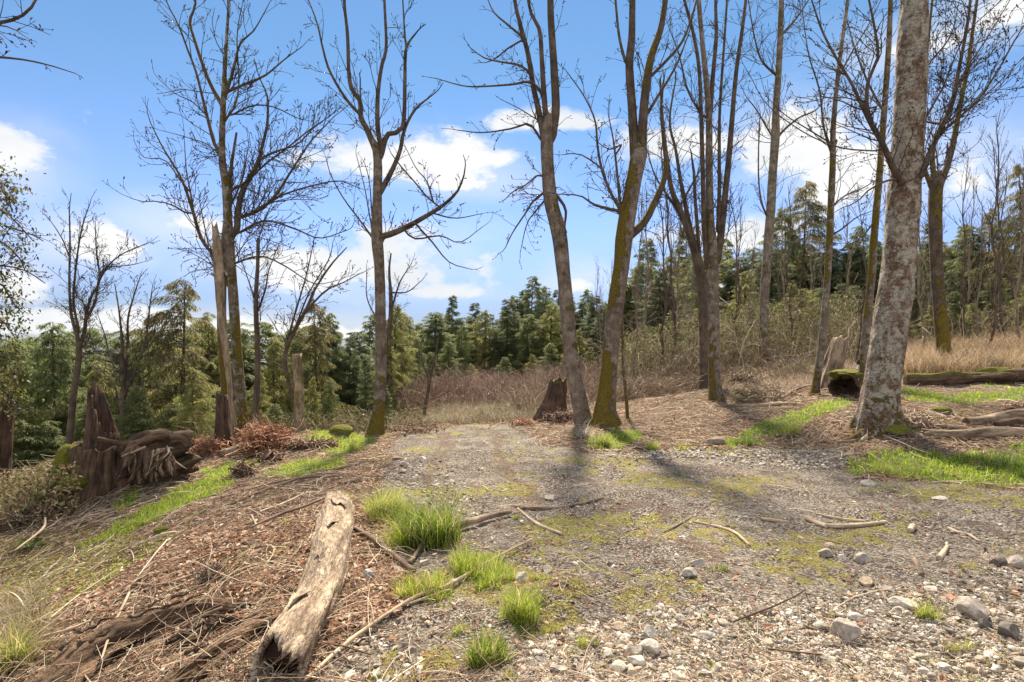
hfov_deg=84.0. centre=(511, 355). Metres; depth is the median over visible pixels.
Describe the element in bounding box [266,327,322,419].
conifer
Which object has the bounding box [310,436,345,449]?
root clod
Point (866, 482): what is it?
stone
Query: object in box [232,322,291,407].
conifer
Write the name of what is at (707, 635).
stone
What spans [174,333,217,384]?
conifer
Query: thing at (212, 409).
conifer
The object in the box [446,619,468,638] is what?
grass tuft
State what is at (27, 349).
conifer
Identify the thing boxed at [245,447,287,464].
root clod
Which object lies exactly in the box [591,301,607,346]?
conifer
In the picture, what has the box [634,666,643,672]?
stone
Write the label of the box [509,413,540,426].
brush pile
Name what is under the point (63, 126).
sky
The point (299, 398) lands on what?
cut trunk
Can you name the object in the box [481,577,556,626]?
grass tuft
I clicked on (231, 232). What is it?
bare tree
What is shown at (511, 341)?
conifer
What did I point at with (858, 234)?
conifer
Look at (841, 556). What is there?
stone
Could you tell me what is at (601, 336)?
sapling
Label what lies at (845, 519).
fallen branch
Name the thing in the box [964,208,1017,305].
conifer
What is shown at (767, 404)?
fallen log
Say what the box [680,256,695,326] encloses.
sapling
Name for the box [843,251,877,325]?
conifer
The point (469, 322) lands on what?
conifer
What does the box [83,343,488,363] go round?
hills
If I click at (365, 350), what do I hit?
conifer
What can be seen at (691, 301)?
sapling
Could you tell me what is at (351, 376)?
conifer
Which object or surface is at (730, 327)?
conifer
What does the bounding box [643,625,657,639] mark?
stone
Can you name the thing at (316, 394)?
conifer
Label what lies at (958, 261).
conifer
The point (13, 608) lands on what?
grass tuft
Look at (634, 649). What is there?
stone
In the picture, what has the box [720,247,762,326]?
conifer
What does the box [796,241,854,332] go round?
conifer
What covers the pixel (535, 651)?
stone
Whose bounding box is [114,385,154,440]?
conifer
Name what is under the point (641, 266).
conifer
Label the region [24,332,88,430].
conifer
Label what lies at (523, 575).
stone
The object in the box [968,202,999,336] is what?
sapling
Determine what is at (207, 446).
brush pile
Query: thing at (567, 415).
brush pile
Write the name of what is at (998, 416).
fallen log
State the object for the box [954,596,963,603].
stone
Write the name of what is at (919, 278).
sapling
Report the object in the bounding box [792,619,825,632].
fallen branch
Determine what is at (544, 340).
conifer
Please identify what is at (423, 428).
brush pile
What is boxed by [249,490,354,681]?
fallen log
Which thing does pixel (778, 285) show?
sapling
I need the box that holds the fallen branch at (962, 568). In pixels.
[958,564,971,577]
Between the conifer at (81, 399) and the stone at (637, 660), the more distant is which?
the conifer at (81, 399)
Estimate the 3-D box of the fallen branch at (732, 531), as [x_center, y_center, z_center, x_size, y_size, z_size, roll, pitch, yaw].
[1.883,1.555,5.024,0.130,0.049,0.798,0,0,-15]
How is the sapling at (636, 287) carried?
on the ground at (458, 455)
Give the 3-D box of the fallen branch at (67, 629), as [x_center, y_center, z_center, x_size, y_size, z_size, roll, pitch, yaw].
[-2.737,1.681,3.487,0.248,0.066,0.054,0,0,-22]
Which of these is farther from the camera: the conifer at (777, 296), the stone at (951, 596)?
the conifer at (777, 296)
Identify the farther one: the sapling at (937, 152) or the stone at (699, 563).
the sapling at (937, 152)
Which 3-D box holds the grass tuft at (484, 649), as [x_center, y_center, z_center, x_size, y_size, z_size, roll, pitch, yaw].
[-0.160,1.434,2.843,0.422,0.248,0.341,0,0,-40]
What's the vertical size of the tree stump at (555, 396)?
1.248 m
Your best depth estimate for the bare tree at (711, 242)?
12.64 m
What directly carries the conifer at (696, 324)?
on the ground at (458, 455)
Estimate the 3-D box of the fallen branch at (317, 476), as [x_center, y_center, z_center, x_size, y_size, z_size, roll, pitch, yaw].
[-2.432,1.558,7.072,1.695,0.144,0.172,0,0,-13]
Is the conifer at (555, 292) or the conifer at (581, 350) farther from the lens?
the conifer at (555, 292)
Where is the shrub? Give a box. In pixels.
[0,502,22,524]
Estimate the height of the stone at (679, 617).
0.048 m
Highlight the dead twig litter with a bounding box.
[0,383,1023,681]
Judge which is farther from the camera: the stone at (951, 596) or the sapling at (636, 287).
the sapling at (636, 287)
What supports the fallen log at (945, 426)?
on the ground at (458, 455)
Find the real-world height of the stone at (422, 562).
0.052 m
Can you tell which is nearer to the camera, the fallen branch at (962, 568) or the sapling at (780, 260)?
the fallen branch at (962, 568)
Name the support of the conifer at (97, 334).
on the ground at (458, 455)
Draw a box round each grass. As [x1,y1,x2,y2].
[0,328,1023,674]
[5,362,1023,681]
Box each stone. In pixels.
[363,569,375,581]
[392,456,403,460]
[419,456,425,461]
[420,559,429,564]
[515,572,527,581]
[532,648,543,654]
[542,565,552,572]
[545,494,555,500]
[549,664,560,672]
[575,627,586,634]
[603,648,613,656]
[604,642,613,647]
[610,660,627,673]
[611,621,624,628]
[625,644,642,655]
[625,668,636,676]
[627,615,635,620]
[627,655,646,665]
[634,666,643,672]
[639,638,660,654]
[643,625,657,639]
[668,669,685,681]
[675,614,687,621]
[682,567,696,576]
[690,558,704,567]
[700,630,715,639]
[706,437,726,444]
[717,618,729,626]
[721,672,731,678]
[731,659,741,664]
[746,661,756,669]
[751,605,771,615]
[762,638,773,645]
[785,611,793,616]
[788,645,796,649]
[814,621,827,629]
[815,652,825,659]
[818,548,832,556]
[824,542,833,548]
[830,617,861,642]
[838,554,846,558]
[847,612,862,620]
[853,674,867,681]
[854,552,871,562]
[857,648,866,653]
[858,576,873,586]
[860,479,877,485]
[860,628,867,634]
[879,585,893,590]
[886,670,894,678]
[888,596,917,610]
[894,606,907,610]
[914,653,927,658]
[917,667,929,673]
[923,586,937,591]
[926,624,935,630]
[927,672,937,680]
[932,495,947,500]
[936,662,951,671]
[943,594,955,600]
[952,666,963,672]
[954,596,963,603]
[955,596,987,620]
[964,663,977,673]
[974,655,985,661]
[977,667,984,675]
[978,618,991,629]
[988,554,1007,566]
[997,621,1019,638]
[1006,554,1023,568]
[1007,645,1019,651]
[1012,656,1023,665]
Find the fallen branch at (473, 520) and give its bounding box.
[407,509,511,563]
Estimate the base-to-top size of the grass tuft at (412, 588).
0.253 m
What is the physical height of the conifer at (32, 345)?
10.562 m
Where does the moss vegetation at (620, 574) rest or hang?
on the ground at (458, 455)
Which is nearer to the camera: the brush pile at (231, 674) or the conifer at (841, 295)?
the brush pile at (231, 674)
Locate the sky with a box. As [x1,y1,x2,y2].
[0,0,1023,353]
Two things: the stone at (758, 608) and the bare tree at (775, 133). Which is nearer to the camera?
the stone at (758, 608)
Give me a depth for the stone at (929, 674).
2.72 m
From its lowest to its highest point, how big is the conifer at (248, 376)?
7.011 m
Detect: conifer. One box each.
[0,337,50,419]
[0,338,58,450]
[0,360,58,472]
[12,419,55,473]
[13,322,103,463]
[16,420,64,470]
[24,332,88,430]
[24,337,56,375]
[50,386,86,440]
[52,354,117,421]
[54,327,125,396]
[58,361,117,425]
[61,402,86,443]
[99,328,195,430]
[101,330,145,394]
[104,279,218,435]
[107,337,172,428]
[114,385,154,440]
[118,413,157,440]
[146,332,214,389]
[151,312,246,414]
[151,403,201,434]
[169,367,220,441]
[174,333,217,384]
[185,323,263,361]
[195,407,236,440]
[198,361,251,436]
[203,319,266,420]
[216,328,251,400]
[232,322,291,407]
[246,373,277,428]
[247,337,313,428]
[262,404,285,427]
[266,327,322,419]
[268,299,359,425]
[290,325,324,382]
[304,377,323,429]
[305,331,370,419]
[306,313,357,428]
[312,410,320,429]
[319,380,339,430]
[334,337,372,430]
[339,332,374,426]
[347,323,411,414]
[352,314,374,404]
[356,356,374,429]
[357,304,423,425]
[359,385,395,431]
[364,339,420,425]
[371,309,430,372]
[396,318,420,373]
[401,346,419,394]
[405,323,426,346]
[406,338,426,399]
[417,312,456,379]
[419,352,439,385]
[422,313,452,380]
[436,342,466,390]
[439,295,465,383]
[450,326,477,379]
[454,318,481,369]
[463,302,487,370]
[464,309,504,381]
[467,364,478,379]
[485,314,499,369]
[485,332,509,377]
[486,295,519,365]
[488,299,535,376]
[491,299,536,373]
[494,357,511,384]
[505,276,553,374]
[506,314,562,380]
[511,289,529,334]
[519,303,565,374]
[522,325,551,373]
[524,354,541,380]
[528,343,560,378]
[529,286,556,347]
[546,293,584,367]
[551,290,559,321]
[559,328,587,373]
[576,289,595,332]
[576,301,595,346]
[580,295,620,363]
[583,347,596,379]
[584,306,606,369]
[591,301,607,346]
[603,302,635,348]
[619,261,662,355]
[619,284,650,350]
[620,283,646,348]
[625,238,660,323]
[626,325,660,380]
[632,268,692,355]
[640,259,720,348]
[643,253,685,318]
[647,310,685,366]
[655,260,722,361]
[655,283,679,340]
[673,226,721,301]
[680,308,699,359]
[691,247,746,316]
[719,238,734,300]
[719,258,755,306]
[719,270,743,320]
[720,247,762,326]
[720,311,746,355]
[724,271,769,337]
[737,262,779,323]
[754,208,803,316]
[755,303,789,359]
[756,249,805,332]
[775,283,810,324]
[775,288,820,353]
[777,256,816,291]
[780,181,842,290]
[793,252,823,289]
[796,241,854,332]
[800,246,836,285]
[805,248,872,313]
[811,288,847,334]
[830,243,878,304]
[830,283,849,328]
[841,225,880,272]
[841,285,864,333]
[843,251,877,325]
[846,241,882,320]
[908,319,922,343]
[910,259,932,337]
[912,250,946,327]
[913,225,993,327]
[916,291,975,341]
[916,305,964,343]
[917,224,953,292]
[928,246,975,290]
[931,271,960,332]
[946,224,983,301]
[956,303,986,335]
[964,163,1023,328]
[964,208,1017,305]
[970,284,988,323]
[971,274,1015,335]
[992,226,1020,270]
[998,268,1015,320]
[1000,286,1023,330]
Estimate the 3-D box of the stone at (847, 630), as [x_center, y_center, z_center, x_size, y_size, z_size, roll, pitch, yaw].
[1.820,1.513,3.108,0.112,0.154,0.134,0,0,-18]
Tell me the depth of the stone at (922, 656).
2.90 m
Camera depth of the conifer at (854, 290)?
24.45 m
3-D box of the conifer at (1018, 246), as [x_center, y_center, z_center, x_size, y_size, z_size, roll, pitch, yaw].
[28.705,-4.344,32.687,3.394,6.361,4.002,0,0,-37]
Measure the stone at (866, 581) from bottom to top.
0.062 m
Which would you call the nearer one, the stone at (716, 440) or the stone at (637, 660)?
the stone at (637, 660)
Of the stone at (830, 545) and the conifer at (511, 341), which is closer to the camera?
the stone at (830, 545)
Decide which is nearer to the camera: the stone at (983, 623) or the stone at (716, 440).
the stone at (983, 623)
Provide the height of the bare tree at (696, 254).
9.195 m
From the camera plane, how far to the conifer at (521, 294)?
37.99 m
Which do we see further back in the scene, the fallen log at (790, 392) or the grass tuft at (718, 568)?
the fallen log at (790, 392)
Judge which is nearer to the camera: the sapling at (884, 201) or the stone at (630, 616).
the stone at (630, 616)
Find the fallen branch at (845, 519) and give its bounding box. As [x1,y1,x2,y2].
[815,513,863,521]
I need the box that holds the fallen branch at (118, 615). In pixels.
[100,592,129,659]
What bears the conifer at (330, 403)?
on the ground at (458, 455)
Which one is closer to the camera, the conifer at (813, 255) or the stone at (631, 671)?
the stone at (631, 671)
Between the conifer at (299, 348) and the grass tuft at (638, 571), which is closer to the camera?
the grass tuft at (638, 571)
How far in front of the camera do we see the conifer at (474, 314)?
34.93 m
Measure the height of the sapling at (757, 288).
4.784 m
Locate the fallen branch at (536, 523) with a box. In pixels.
[517,507,563,535]
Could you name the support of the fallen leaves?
on the ground at (458, 455)
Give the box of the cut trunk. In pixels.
[293,353,306,431]
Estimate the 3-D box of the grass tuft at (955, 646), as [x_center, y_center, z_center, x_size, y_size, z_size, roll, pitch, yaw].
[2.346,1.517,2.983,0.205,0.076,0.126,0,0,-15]
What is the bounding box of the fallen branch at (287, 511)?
[249,491,336,527]
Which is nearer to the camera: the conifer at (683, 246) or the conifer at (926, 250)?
the conifer at (926, 250)
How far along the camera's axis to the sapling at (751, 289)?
19.95 m
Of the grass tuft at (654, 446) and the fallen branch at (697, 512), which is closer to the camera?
the fallen branch at (697, 512)
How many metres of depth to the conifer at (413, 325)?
37.22 m
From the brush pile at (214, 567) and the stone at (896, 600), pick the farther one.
the brush pile at (214, 567)
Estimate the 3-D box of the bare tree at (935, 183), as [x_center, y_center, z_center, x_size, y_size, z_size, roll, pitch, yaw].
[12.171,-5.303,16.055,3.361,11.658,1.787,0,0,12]
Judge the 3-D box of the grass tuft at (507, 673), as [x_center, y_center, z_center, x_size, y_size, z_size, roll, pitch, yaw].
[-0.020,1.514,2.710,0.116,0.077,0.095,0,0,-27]
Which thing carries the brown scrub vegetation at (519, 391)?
on the ground at (458, 455)
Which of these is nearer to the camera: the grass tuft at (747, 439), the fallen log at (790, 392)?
the grass tuft at (747, 439)
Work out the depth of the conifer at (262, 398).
15.44 m
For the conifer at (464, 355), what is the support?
on the ground at (458, 455)
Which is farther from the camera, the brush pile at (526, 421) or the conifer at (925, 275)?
the conifer at (925, 275)
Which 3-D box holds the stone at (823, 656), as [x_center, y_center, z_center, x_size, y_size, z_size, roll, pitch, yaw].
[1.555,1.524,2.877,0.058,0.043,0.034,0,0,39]
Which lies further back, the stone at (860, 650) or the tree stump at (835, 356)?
the tree stump at (835, 356)
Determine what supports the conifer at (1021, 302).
on the ground at (458, 455)
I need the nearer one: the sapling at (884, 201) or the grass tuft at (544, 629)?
the grass tuft at (544, 629)
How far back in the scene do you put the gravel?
3.21 m
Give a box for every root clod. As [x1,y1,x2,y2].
[221,456,259,481]
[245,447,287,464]
[279,431,320,452]
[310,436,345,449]
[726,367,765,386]
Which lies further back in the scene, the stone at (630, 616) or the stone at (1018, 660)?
the stone at (630, 616)
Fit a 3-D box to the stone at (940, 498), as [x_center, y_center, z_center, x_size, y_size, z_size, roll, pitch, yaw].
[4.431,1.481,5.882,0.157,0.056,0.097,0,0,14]
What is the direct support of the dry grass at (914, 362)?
on the ground at (458, 455)
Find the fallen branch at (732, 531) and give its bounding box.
[693,521,751,546]
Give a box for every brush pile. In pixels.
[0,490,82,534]
[184,557,237,587]
[188,430,233,456]
[206,621,330,681]
[216,411,304,456]
[384,421,449,436]
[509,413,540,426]
[537,407,573,425]
[723,374,800,402]
[903,406,954,428]
[1001,402,1023,410]
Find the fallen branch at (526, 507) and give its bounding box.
[514,497,603,510]
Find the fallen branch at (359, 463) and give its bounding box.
[333,462,361,470]
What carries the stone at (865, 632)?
on the ground at (458, 455)
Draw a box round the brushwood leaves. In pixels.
[617,293,858,387]
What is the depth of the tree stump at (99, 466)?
7.74 m
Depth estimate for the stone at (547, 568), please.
4.03 m
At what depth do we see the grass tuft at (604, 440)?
9.17 m
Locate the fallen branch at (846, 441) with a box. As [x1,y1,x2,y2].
[837,439,856,443]
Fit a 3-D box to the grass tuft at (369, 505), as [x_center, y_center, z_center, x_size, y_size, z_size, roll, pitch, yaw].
[-1.171,1.352,5.515,0.856,0.497,0.713,0,0,0]
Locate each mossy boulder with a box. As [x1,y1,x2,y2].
[153,526,170,535]
[329,424,353,437]
[884,425,913,436]
[931,406,952,413]
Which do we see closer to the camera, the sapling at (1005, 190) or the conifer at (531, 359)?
the sapling at (1005, 190)
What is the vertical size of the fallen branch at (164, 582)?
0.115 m
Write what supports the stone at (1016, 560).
on the ground at (458, 455)
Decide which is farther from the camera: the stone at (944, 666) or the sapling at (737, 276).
the sapling at (737, 276)
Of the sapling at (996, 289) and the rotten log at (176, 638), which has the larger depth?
the sapling at (996, 289)
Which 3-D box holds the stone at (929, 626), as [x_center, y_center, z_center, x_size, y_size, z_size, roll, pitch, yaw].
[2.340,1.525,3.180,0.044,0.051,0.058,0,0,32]
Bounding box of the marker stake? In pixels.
[856,360,859,394]
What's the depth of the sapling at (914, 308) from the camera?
20.88 m
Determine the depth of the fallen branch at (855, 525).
5.12 m
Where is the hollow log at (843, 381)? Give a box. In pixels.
[828,369,863,398]
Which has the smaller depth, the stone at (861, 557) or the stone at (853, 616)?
the stone at (853, 616)
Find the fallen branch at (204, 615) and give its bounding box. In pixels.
[180,606,222,629]
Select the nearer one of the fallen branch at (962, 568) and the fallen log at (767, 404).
the fallen branch at (962, 568)
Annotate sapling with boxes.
[416,332,440,416]
[586,253,608,378]
[592,285,604,367]
[599,260,612,332]
[621,279,645,419]
[625,181,664,391]
[628,183,665,372]
[634,150,685,380]
[643,258,660,356]
[648,103,695,367]
[666,165,689,359]
[680,211,696,354]
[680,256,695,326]
[713,168,756,365]
[720,183,753,326]
[742,219,759,362]
[748,262,761,321]
[771,231,784,314]
[772,201,797,342]
[773,169,805,354]
[792,193,821,314]
[792,218,813,355]
[815,232,831,312]
[834,205,859,337]
[837,169,882,362]
[877,170,887,263]
[909,237,926,342]
[917,202,931,347]
[920,95,962,306]
[921,185,951,323]
[943,143,978,336]
[955,167,995,317]
[967,88,1021,336]
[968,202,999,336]
[973,129,1023,346]
[976,151,1017,336]
[1002,146,1023,343]
[1009,159,1023,310]
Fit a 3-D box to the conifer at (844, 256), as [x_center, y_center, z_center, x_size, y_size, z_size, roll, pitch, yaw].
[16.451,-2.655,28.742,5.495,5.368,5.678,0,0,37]
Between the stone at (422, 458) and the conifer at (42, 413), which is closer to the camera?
the stone at (422, 458)
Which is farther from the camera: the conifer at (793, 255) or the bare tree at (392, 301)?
the conifer at (793, 255)
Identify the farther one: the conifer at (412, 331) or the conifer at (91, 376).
the conifer at (412, 331)
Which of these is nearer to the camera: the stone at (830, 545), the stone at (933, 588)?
the stone at (933, 588)
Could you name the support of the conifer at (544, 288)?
on the ground at (458, 455)
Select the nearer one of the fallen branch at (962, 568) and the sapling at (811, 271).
the fallen branch at (962, 568)
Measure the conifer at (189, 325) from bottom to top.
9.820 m
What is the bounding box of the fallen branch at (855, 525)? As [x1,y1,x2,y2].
[828,520,886,528]
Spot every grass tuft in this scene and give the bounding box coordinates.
[0,591,74,678]
[0,594,39,622]
[311,433,341,440]
[344,472,483,551]
[346,434,365,451]
[353,476,422,520]
[368,514,426,550]
[386,564,457,603]
[438,535,508,577]
[446,613,520,670]
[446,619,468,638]
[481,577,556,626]
[483,561,510,590]
[496,666,515,678]
[531,569,552,580]
[537,621,558,634]
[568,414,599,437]
[572,629,599,649]
[583,429,614,447]
[632,566,641,573]
[644,437,663,450]
[673,442,694,449]
[706,562,730,571]
[731,431,759,446]
[769,420,808,436]
[868,458,898,474]
[898,593,946,619]
[941,636,978,651]
[962,443,1023,469]
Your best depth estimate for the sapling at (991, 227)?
20.21 m
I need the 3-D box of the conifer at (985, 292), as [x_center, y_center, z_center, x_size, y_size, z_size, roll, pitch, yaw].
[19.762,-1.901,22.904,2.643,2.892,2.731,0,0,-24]
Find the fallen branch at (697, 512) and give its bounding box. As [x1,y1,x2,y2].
[664,499,715,532]
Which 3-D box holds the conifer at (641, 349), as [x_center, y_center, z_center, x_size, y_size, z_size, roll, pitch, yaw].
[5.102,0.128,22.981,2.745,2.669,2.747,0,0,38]
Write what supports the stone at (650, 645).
on the gravel
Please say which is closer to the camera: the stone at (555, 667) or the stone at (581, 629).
the stone at (555, 667)
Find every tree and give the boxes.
[0,0,83,79]
[0,152,56,431]
[38,188,159,443]
[71,268,165,438]
[102,0,375,440]
[193,131,256,437]
[239,203,283,429]
[253,224,372,413]
[295,0,500,437]
[360,251,427,411]
[421,0,591,426]
[543,0,699,427]
[639,58,742,389]
[654,0,769,401]
[718,0,833,367]
[733,0,1023,443]
[756,0,899,395]
[816,0,898,385]
[888,0,994,357]
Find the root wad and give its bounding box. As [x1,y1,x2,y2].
[96,428,201,485]
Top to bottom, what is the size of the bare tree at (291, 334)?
4.870 m
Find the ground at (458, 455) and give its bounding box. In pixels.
[0,355,1023,681]
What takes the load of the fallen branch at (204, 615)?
on the rotten log at (176, 638)
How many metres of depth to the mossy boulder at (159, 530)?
5.53 m
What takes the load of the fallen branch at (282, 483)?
on the ground at (458, 455)
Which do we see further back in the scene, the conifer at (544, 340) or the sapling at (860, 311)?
the conifer at (544, 340)
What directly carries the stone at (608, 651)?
on the gravel
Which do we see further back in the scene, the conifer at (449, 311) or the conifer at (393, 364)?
the conifer at (449, 311)
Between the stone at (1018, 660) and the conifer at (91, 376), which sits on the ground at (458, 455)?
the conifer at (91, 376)
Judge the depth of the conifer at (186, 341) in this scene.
26.23 m
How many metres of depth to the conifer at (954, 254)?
29.11 m
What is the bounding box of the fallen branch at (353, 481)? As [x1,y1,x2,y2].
[339,477,363,485]
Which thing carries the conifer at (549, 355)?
on the ground at (458, 455)
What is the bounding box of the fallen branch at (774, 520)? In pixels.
[761,517,787,523]
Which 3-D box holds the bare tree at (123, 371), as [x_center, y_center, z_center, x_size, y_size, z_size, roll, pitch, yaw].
[-11.072,1.167,16.005,2.976,7.396,1.262,0,0,0]
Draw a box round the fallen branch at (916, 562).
[912,557,923,575]
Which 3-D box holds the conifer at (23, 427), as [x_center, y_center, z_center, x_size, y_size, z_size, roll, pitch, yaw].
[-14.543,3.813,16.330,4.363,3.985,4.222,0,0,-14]
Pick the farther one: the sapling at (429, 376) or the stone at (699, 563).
the sapling at (429, 376)
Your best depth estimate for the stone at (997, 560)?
4.02 m
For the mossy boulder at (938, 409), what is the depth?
9.40 m
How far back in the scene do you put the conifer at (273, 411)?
14.61 m
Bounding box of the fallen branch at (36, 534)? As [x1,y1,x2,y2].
[14,517,46,551]
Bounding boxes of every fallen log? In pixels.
[218,444,247,456]
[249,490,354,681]
[715,402,805,407]
[781,384,811,398]
[902,366,1018,385]
[920,426,1023,438]
[925,424,966,428]
[961,409,1023,424]
[991,418,1023,426]
[1011,368,1023,381]
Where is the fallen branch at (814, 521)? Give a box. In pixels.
[804,515,828,527]
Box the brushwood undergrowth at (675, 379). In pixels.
[540,284,1023,399]
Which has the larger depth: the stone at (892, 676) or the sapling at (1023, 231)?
the sapling at (1023, 231)
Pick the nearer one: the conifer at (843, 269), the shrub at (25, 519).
the shrub at (25, 519)
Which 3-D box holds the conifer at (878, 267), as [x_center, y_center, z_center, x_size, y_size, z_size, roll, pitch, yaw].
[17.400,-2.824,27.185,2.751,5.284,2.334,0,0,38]
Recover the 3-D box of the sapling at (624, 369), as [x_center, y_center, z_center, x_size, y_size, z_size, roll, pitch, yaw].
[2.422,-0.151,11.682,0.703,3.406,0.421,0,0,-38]
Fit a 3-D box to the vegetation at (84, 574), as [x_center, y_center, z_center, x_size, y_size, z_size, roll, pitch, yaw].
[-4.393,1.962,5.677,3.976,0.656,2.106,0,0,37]
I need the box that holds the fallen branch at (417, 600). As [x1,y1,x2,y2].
[404,589,449,605]
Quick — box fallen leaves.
[0,388,1023,681]
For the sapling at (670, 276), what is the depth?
19.14 m
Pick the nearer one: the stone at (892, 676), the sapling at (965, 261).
the stone at (892, 676)
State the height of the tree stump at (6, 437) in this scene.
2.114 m
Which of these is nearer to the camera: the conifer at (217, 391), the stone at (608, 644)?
the stone at (608, 644)
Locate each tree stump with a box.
[0,393,16,498]
[44,381,132,509]
[214,394,235,447]
[532,375,566,421]
[820,335,848,390]
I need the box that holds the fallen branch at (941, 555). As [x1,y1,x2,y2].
[935,544,948,559]
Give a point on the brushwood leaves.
(757, 315)
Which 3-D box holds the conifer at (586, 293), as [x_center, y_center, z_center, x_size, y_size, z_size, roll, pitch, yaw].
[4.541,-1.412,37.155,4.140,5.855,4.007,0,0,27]
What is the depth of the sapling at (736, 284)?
21.90 m
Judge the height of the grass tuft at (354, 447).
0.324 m
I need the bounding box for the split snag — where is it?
[212,222,235,440]
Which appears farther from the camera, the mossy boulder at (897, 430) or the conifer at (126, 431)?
the conifer at (126, 431)
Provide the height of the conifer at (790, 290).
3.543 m
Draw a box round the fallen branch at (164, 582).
[120,564,222,585]
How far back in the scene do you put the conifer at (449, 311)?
33.92 m
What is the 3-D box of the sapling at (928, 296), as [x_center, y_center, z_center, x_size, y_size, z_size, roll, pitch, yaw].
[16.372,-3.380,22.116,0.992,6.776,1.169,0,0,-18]
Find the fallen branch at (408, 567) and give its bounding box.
[353,526,416,572]
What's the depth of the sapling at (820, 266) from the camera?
24.00 m
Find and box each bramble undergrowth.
[0,402,444,534]
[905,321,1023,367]
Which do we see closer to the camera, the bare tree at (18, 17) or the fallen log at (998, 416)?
the bare tree at (18, 17)
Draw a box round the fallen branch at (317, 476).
[242,475,385,491]
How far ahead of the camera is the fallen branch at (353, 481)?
6.93 m
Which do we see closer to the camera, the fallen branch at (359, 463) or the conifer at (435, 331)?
the fallen branch at (359, 463)
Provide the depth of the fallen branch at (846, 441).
8.51 m
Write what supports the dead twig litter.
on the ground at (458, 455)
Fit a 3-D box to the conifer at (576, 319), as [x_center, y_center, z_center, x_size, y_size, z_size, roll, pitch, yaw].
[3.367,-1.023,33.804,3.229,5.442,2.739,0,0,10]
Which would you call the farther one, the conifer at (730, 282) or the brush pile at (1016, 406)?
the conifer at (730, 282)
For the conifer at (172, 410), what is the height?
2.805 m
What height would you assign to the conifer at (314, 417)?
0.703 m
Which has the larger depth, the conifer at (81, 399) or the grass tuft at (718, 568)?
the conifer at (81, 399)
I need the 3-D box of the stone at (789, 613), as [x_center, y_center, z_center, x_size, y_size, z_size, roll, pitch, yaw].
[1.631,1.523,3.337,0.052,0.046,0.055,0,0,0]
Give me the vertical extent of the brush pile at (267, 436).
0.889 m
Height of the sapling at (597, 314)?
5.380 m
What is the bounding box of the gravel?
[314,426,1023,681]
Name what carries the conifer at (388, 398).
on the ground at (458, 455)
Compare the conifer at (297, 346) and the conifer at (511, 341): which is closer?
the conifer at (297, 346)
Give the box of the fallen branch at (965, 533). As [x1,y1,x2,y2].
[947,527,980,541]
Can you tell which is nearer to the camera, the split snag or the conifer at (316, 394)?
the split snag
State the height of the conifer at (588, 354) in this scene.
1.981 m
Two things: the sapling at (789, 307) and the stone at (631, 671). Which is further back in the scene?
the sapling at (789, 307)
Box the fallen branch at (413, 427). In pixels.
[396,423,436,431]
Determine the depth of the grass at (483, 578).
7.27 m
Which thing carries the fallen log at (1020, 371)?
on the ground at (458, 455)
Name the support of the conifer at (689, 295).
on the ground at (458, 455)
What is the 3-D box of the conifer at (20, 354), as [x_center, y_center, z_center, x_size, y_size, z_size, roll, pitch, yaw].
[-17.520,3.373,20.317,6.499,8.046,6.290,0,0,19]
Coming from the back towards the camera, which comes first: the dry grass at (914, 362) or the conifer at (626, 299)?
the conifer at (626, 299)
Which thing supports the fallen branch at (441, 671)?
on the ground at (458, 455)
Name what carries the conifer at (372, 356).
on the ground at (458, 455)
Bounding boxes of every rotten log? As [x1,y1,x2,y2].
[32,593,253,681]
[159,612,280,681]
[165,608,267,646]
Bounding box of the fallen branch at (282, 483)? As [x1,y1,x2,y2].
[230,472,361,504]
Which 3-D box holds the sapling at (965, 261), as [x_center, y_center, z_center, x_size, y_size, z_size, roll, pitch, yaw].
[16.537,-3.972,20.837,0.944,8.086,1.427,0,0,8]
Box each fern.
[8,536,60,547]
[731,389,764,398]
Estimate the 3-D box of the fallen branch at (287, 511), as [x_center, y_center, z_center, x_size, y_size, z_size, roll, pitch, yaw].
[-1.865,1.338,5.003,0.067,0.059,1.081,0,0,22]
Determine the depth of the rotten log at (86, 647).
3.36 m
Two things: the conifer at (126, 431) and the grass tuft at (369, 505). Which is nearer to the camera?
the grass tuft at (369, 505)
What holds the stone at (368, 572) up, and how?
on the ground at (458, 455)
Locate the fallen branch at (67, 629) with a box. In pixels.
[41,620,90,636]
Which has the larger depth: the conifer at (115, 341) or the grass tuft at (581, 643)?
the conifer at (115, 341)
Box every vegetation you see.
[0,507,204,634]
[2,414,1023,681]
[371,355,660,425]
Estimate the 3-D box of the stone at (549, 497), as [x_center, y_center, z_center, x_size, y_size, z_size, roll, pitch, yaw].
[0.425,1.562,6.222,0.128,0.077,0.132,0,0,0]
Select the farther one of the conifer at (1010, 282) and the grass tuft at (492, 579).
the conifer at (1010, 282)
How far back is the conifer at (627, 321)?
32.76 m
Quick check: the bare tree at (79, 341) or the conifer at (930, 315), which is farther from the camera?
the conifer at (930, 315)
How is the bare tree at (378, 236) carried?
on the ground at (458, 455)
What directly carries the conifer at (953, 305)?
on the ground at (458, 455)
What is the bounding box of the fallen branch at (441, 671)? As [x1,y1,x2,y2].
[425,670,479,680]
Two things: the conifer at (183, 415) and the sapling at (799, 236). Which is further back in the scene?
the sapling at (799, 236)

